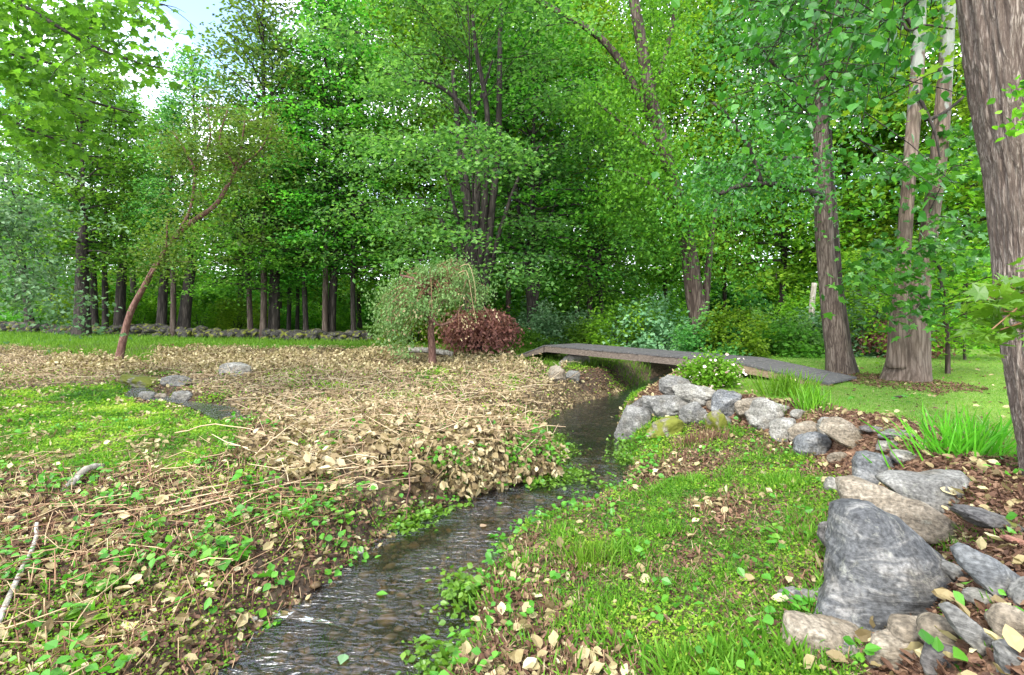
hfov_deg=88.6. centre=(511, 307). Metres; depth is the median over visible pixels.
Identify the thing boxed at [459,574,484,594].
knotweed plant
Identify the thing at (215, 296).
bush
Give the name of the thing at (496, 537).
knotweed plant
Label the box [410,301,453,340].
bush
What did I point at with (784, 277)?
woodland tree
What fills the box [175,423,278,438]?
long cane
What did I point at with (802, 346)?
bush
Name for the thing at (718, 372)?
flowering shrub
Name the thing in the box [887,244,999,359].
lawn tree
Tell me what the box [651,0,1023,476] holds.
tulip tree
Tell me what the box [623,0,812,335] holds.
woodland tree
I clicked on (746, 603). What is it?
weeds
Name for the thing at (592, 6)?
woodland tree
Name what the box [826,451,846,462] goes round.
stone
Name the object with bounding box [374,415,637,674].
waterside weeds
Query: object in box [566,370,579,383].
boulder
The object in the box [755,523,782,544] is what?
knotweed plant
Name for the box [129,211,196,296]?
woodland tree
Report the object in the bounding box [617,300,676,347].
bush
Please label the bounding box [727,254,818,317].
bush
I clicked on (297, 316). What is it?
woodland tree
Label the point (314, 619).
stream water
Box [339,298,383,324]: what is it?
bush
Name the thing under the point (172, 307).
woodland tree
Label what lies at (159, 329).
dry stone wall
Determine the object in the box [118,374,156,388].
boulder
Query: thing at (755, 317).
bush
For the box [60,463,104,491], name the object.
driftwood root
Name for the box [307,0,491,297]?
woodland tree
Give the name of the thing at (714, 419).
stone
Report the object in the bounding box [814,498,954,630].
boulder
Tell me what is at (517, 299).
woodland tree
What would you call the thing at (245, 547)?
knotweed plant
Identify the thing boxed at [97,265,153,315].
bush
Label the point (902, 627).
stone
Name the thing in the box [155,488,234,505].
cut stalk
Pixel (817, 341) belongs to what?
bush
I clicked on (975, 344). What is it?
bush
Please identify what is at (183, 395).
boulder
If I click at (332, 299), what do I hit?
woodland tree
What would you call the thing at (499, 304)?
bush
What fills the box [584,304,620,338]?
bush
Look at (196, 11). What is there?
sky
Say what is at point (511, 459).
bank greenery
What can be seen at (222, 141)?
leaning tree
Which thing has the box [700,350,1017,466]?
lawn grass
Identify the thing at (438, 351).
log
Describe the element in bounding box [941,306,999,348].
bush
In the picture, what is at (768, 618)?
broad weeds
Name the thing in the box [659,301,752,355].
bush
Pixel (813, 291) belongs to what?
snag
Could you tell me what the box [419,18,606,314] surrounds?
woodland tree
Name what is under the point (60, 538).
knotweed plant
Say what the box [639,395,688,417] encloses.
boulder
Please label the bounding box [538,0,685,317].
woodland tree
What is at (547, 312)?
bush
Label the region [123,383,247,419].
rivulet water
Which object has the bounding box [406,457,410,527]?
hanging vine
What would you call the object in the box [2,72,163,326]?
woodland tree
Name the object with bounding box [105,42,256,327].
woodland tree
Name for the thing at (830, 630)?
boulder
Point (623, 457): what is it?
grass tuft
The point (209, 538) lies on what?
knotweed plant
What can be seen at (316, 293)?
bush
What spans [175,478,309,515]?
cut stalk
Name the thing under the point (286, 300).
bush
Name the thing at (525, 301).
bush
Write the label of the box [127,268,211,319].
bush
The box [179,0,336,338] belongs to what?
woodland tree
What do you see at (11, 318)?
bush
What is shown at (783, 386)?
daylily clump
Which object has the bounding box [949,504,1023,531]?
boulder
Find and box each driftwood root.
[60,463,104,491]
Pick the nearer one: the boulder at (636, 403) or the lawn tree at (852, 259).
the boulder at (636, 403)
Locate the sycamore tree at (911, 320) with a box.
[749,0,990,382]
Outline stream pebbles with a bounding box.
[234,401,636,674]
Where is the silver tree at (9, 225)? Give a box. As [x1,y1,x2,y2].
[0,140,134,352]
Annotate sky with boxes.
[0,0,979,298]
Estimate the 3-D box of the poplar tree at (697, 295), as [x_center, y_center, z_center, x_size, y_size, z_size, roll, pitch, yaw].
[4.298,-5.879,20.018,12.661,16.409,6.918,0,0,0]
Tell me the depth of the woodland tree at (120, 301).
30.63 m
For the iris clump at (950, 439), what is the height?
0.880 m
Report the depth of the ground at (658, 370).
5.87 m
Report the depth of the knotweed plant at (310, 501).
5.56 m
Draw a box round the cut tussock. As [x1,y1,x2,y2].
[660,425,750,449]
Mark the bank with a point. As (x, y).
(85, 566)
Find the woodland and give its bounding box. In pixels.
[0,144,993,328]
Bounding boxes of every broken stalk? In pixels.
[151,536,177,568]
[616,620,658,639]
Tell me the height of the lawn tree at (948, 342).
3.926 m
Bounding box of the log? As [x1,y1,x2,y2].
[408,347,452,355]
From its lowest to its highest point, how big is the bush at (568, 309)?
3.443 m
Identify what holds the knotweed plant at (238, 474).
on the ground at (658, 370)
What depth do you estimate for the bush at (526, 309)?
28.57 m
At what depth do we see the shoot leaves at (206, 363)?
17.26 m
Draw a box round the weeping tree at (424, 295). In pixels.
[358,252,505,366]
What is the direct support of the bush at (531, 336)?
on the ground at (658, 370)
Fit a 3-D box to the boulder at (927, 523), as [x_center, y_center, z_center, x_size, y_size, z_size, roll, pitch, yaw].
[3.414,1.772,4.408,1.193,0.588,0.732,0,0,0]
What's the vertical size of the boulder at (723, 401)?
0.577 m
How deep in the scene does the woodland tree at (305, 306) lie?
27.54 m
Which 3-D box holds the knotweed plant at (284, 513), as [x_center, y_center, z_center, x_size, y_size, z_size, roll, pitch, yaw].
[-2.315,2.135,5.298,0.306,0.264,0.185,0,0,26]
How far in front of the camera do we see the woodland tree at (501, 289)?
35.08 m
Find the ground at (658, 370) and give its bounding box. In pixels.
[0,320,1023,674]
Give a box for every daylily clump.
[736,367,833,397]
[779,382,839,416]
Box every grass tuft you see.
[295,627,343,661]
[545,532,641,582]
[551,431,606,449]
[587,443,648,463]
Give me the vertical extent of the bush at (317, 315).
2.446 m
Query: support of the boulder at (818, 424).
on the ground at (658, 370)
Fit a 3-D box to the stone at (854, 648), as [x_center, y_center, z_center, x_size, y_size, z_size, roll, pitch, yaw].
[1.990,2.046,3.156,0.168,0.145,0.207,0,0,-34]
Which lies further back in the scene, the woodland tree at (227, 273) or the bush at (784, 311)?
the woodland tree at (227, 273)
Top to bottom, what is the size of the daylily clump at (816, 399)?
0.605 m
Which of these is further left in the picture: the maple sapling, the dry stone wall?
the dry stone wall
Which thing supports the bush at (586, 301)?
on the ground at (658, 370)
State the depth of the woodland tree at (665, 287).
36.31 m
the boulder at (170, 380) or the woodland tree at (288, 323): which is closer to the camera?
the boulder at (170, 380)
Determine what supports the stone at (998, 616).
on the ground at (658, 370)
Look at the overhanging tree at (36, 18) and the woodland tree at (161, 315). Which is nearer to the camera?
the overhanging tree at (36, 18)
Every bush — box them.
[0,257,62,304]
[0,299,70,323]
[0,306,45,323]
[20,277,73,308]
[37,283,101,324]
[66,287,134,325]
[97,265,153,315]
[109,287,168,324]
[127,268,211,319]
[154,295,198,324]
[167,280,256,321]
[168,288,222,328]
[207,292,259,329]
[242,304,284,328]
[253,286,320,309]
[254,301,321,329]
[286,272,349,314]
[291,298,321,328]
[320,303,360,331]
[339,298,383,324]
[344,284,384,323]
[377,266,445,324]
[377,293,456,345]
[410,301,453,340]
[440,294,494,344]
[486,294,526,321]
[489,288,525,318]
[501,291,548,309]
[502,289,563,325]
[505,324,565,350]
[510,291,590,346]
[521,293,602,344]
[538,299,598,322]
[547,314,616,344]
[560,279,616,313]
[578,294,665,347]
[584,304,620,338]
[594,283,701,362]
[616,283,680,314]
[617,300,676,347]
[624,292,689,342]
[625,283,686,321]
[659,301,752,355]
[683,273,777,322]
[697,299,780,358]
[726,306,769,327]
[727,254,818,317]
[734,303,791,355]
[744,315,863,358]
[767,286,847,324]
[769,305,805,321]
[771,310,854,355]
[777,285,889,357]
[804,296,868,337]
[850,313,957,357]
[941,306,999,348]
[950,322,997,349]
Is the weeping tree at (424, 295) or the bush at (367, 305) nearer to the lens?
the weeping tree at (424, 295)
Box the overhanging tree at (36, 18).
[0,0,219,212]
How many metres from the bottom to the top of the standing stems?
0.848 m
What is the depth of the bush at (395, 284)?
45.51 m
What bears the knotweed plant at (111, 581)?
on the ground at (658, 370)
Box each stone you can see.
[138,391,155,400]
[154,393,167,398]
[705,410,727,431]
[706,400,710,410]
[777,586,810,603]
[790,409,805,418]
[809,588,819,603]
[823,477,836,491]
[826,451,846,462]
[842,641,859,655]
[858,425,886,433]
[866,628,917,670]
[876,440,897,452]
[886,614,923,644]
[889,449,916,464]
[916,612,959,647]
[920,642,958,674]
[941,559,969,582]
[961,587,992,606]
[984,602,1023,637]
[991,639,1023,674]
[999,534,1023,547]
[1006,576,1023,606]
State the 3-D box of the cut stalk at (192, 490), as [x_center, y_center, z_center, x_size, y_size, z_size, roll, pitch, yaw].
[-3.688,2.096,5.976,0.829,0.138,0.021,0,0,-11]
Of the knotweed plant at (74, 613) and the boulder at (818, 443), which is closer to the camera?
the knotweed plant at (74, 613)
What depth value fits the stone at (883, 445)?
6.28 m
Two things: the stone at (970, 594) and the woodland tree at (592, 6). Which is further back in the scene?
the woodland tree at (592, 6)
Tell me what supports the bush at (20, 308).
on the ground at (658, 370)
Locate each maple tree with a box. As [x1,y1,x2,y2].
[251,0,667,351]
[402,0,652,338]
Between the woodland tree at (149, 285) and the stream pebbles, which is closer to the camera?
the stream pebbles
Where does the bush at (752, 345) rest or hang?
on the ground at (658, 370)
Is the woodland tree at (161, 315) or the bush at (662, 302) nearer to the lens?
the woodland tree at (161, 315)
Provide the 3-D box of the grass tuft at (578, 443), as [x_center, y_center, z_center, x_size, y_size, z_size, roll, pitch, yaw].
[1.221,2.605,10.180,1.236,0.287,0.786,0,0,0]
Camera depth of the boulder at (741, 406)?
9.07 m
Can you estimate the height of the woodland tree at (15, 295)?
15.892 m
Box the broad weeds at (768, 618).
[0,392,1023,674]
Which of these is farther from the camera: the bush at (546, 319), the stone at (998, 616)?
the bush at (546, 319)
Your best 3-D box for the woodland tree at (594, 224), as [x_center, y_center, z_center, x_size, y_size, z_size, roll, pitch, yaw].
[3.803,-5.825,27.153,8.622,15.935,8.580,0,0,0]
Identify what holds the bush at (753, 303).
on the ground at (658, 370)
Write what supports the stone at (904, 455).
on the ground at (658, 370)
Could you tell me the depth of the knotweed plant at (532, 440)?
7.93 m
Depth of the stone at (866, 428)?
6.89 m
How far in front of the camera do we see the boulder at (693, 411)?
9.48 m
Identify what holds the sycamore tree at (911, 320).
on the ground at (658, 370)
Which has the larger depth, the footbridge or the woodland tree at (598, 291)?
the woodland tree at (598, 291)
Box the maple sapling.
[945,256,1023,358]
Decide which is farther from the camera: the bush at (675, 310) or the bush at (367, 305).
the bush at (367, 305)
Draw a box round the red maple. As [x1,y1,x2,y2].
[434,303,530,357]
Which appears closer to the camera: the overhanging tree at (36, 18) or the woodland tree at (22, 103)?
the overhanging tree at (36, 18)
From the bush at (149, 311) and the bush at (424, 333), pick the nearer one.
the bush at (424, 333)
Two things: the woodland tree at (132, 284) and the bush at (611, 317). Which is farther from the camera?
the woodland tree at (132, 284)
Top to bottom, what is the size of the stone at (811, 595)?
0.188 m
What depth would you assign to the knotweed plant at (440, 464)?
7.04 m
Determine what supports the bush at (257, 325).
on the ground at (658, 370)
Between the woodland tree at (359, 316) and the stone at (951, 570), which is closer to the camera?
the stone at (951, 570)
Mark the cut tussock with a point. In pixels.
(701, 435)
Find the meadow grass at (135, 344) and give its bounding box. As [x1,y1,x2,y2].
[0,321,652,387]
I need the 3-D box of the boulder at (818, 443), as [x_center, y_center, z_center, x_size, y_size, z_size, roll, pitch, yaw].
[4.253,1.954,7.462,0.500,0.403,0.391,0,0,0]
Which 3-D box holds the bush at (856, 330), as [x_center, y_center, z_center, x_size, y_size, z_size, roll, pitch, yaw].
[12.757,0.435,20.551,4.545,3.020,5.324,0,0,2]
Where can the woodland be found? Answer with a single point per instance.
(370, 305)
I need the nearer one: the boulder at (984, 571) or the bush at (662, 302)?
the boulder at (984, 571)
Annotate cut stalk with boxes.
[148,483,226,499]
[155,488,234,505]
[165,491,249,510]
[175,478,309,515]
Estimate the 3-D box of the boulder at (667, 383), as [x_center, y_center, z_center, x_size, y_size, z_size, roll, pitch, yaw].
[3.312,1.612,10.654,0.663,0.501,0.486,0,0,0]
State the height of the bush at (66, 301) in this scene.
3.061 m
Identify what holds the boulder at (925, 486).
on the ground at (658, 370)
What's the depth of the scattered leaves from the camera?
4.53 m
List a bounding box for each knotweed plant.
[32,533,88,557]
[55,603,112,640]
[91,574,127,592]
[114,510,165,536]
[172,533,219,556]
[200,535,255,573]
[229,469,255,489]
[272,509,297,528]
[298,494,320,520]
[323,504,360,529]
[436,458,452,468]
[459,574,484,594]
[488,534,511,544]
[520,430,543,448]
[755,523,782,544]
[780,587,817,612]
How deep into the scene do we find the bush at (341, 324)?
34.99 m
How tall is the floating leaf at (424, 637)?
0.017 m
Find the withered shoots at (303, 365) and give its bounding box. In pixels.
[55,349,616,392]
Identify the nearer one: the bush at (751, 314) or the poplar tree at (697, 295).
the poplar tree at (697, 295)
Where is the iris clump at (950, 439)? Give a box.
[858,400,1017,469]
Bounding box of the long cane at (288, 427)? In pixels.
[255,408,329,454]
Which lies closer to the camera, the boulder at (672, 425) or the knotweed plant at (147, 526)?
the knotweed plant at (147, 526)
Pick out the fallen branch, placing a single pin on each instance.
(8, 597)
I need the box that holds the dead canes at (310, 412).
[0,350,579,487]
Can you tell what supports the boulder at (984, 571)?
on the ground at (658, 370)
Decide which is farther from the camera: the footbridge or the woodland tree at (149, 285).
the woodland tree at (149, 285)
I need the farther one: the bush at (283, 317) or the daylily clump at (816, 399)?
the bush at (283, 317)
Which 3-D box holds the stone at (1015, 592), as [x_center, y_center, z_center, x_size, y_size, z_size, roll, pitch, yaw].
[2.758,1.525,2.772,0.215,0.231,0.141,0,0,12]
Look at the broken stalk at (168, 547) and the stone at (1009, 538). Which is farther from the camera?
the broken stalk at (168, 547)
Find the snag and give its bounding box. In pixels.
[808,283,816,323]
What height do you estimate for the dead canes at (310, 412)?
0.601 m
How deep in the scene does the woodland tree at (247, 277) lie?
27.12 m
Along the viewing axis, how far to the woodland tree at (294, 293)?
44.94 m
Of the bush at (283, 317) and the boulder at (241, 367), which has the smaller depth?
the boulder at (241, 367)
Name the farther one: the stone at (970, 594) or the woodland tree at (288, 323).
the woodland tree at (288, 323)
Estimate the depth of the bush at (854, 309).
24.49 m
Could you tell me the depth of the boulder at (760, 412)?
8.70 m
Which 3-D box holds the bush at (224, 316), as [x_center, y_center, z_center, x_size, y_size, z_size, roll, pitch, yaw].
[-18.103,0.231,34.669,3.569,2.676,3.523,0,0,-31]
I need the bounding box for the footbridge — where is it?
[515,343,856,385]
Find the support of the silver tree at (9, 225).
on the ground at (658, 370)
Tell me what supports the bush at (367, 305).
on the ground at (658, 370)
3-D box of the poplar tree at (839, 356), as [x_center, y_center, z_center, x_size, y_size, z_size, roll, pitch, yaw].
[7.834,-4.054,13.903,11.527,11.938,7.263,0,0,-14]
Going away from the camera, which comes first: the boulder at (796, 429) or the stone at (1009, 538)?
the stone at (1009, 538)
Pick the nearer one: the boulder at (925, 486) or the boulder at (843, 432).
the boulder at (925, 486)
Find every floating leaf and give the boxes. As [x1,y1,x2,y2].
[337,654,348,664]
[377,590,386,594]
[419,634,430,640]
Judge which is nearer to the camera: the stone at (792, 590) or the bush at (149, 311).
the stone at (792, 590)
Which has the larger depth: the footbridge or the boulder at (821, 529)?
the footbridge
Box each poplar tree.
[460,0,812,348]
[609,0,964,374]
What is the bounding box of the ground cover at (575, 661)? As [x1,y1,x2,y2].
[451,428,849,674]
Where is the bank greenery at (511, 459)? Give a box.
[367,428,563,484]
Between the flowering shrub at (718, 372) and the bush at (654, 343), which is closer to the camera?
the flowering shrub at (718, 372)
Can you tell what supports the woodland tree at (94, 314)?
on the ground at (658, 370)
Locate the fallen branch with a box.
[0,522,38,622]
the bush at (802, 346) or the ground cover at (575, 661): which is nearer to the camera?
the ground cover at (575, 661)
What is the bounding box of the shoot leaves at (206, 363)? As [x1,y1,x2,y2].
[41,344,619,395]
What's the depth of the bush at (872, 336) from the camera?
18.67 m
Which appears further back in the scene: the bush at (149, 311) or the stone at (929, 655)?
the bush at (149, 311)
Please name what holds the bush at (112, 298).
on the ground at (658, 370)
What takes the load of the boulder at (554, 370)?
on the ground at (658, 370)
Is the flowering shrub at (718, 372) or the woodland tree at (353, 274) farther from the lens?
the woodland tree at (353, 274)
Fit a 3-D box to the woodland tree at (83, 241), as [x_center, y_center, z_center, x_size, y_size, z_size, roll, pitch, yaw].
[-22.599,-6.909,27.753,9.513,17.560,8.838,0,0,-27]
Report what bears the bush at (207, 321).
on the ground at (658, 370)
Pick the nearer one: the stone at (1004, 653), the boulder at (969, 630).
the stone at (1004, 653)
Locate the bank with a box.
[0,422,563,674]
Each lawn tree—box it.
[809,247,953,355]
[847,236,1000,373]
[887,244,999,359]
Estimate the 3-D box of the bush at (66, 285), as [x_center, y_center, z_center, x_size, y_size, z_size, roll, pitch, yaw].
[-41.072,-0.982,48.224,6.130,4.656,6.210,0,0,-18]
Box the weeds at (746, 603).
[0,401,868,674]
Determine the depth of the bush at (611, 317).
20.82 m
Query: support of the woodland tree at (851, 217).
on the ground at (658, 370)
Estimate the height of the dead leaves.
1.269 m
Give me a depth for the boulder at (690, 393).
9.93 m
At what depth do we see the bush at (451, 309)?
26.52 m
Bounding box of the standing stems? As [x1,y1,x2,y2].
[0,415,545,674]
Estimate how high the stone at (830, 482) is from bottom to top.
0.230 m
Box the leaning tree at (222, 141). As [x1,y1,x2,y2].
[105,88,324,360]
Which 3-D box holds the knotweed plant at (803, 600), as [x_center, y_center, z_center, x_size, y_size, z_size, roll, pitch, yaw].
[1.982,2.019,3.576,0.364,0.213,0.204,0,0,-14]
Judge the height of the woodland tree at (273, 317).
17.997 m
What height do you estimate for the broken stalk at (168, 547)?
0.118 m
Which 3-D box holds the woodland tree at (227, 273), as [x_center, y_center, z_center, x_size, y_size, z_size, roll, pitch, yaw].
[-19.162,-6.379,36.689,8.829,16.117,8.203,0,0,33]
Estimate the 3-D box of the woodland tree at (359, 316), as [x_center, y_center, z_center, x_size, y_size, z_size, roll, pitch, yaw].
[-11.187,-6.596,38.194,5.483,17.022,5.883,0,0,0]
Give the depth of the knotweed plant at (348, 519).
5.56 m
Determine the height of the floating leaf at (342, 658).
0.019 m
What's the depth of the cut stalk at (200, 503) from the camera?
5.69 m
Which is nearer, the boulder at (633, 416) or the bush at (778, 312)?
the boulder at (633, 416)
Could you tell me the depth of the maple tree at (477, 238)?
20.28 m
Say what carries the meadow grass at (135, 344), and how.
on the ground at (658, 370)
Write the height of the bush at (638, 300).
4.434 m
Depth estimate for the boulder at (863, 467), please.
5.94 m
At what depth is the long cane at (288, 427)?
7.54 m
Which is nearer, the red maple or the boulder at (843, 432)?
the boulder at (843, 432)
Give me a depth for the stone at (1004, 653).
2.38 m
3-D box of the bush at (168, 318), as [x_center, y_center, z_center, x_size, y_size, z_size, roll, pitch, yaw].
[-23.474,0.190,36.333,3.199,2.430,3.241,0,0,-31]
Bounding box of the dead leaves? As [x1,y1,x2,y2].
[0,342,621,498]
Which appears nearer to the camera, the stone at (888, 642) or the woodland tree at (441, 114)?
the stone at (888, 642)
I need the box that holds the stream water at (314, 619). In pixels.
[218,366,685,674]
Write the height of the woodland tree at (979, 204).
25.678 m
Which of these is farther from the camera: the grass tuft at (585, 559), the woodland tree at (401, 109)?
the woodland tree at (401, 109)
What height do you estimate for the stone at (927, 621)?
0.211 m
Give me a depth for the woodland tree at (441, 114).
30.05 m
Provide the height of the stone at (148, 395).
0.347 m
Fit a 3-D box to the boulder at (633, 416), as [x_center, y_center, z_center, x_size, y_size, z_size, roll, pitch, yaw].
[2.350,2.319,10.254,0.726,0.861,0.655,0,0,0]
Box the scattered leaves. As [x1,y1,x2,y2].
[0,363,1023,674]
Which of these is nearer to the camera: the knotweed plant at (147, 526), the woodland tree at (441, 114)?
the knotweed plant at (147, 526)
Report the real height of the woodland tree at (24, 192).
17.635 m
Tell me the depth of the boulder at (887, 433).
6.49 m
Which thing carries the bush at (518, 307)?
on the ground at (658, 370)
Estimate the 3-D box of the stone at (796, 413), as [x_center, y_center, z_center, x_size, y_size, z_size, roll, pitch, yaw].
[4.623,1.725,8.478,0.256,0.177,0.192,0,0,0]
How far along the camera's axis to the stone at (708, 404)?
9.70 m
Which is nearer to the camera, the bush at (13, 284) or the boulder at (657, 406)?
the boulder at (657, 406)
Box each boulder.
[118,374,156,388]
[160,375,192,385]
[171,390,192,402]
[218,362,252,376]
[548,365,565,382]
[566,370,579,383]
[614,404,651,444]
[632,397,641,406]
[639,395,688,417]
[646,416,683,439]
[659,375,690,394]
[672,383,715,405]
[679,401,706,424]
[711,389,741,416]
[734,397,758,417]
[744,397,789,429]
[769,417,795,442]
[782,610,865,660]
[787,421,817,441]
[792,431,831,456]
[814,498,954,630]
[816,417,830,437]
[816,521,826,546]
[818,416,863,448]
[835,475,960,543]
[851,450,895,484]
[875,469,971,513]
[877,428,914,439]
[938,602,993,656]
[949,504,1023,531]
[950,542,1020,598]
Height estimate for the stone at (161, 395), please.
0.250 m
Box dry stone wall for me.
[0,321,373,341]
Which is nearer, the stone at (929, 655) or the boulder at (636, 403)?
the stone at (929, 655)
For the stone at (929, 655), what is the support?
on the ground at (658, 370)
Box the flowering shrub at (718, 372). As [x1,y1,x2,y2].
[669,347,747,389]
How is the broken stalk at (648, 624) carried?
on the ground at (658, 370)
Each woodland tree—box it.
[0,11,177,337]
[0,49,112,322]
[0,100,101,300]
[0,128,74,314]
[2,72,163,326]
[11,12,160,324]
[23,95,181,324]
[88,156,181,321]
[96,107,220,324]
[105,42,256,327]
[115,99,214,336]
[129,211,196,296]
[148,161,319,329]
[166,15,362,329]
[178,100,285,319]
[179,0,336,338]
[215,97,370,329]
[218,0,434,331]
[220,61,390,330]
[223,207,338,308]
[235,178,360,329]
[246,0,399,331]
[249,67,429,329]
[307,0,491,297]
[320,0,543,306]
[331,102,386,329]
[395,0,594,309]
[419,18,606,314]
[458,55,594,314]
[501,0,677,318]
[513,52,660,318]
[522,173,670,318]
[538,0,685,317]
[574,0,770,304]
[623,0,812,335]
[642,0,968,323]
[711,0,982,309]
[741,0,991,320]
[786,0,989,306]
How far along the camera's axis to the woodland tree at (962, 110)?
25.29 m
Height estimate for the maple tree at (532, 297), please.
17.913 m
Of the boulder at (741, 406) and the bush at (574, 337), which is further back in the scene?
the bush at (574, 337)
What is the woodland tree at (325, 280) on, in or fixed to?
on the ground at (658, 370)
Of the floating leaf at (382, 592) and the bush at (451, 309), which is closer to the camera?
the floating leaf at (382, 592)

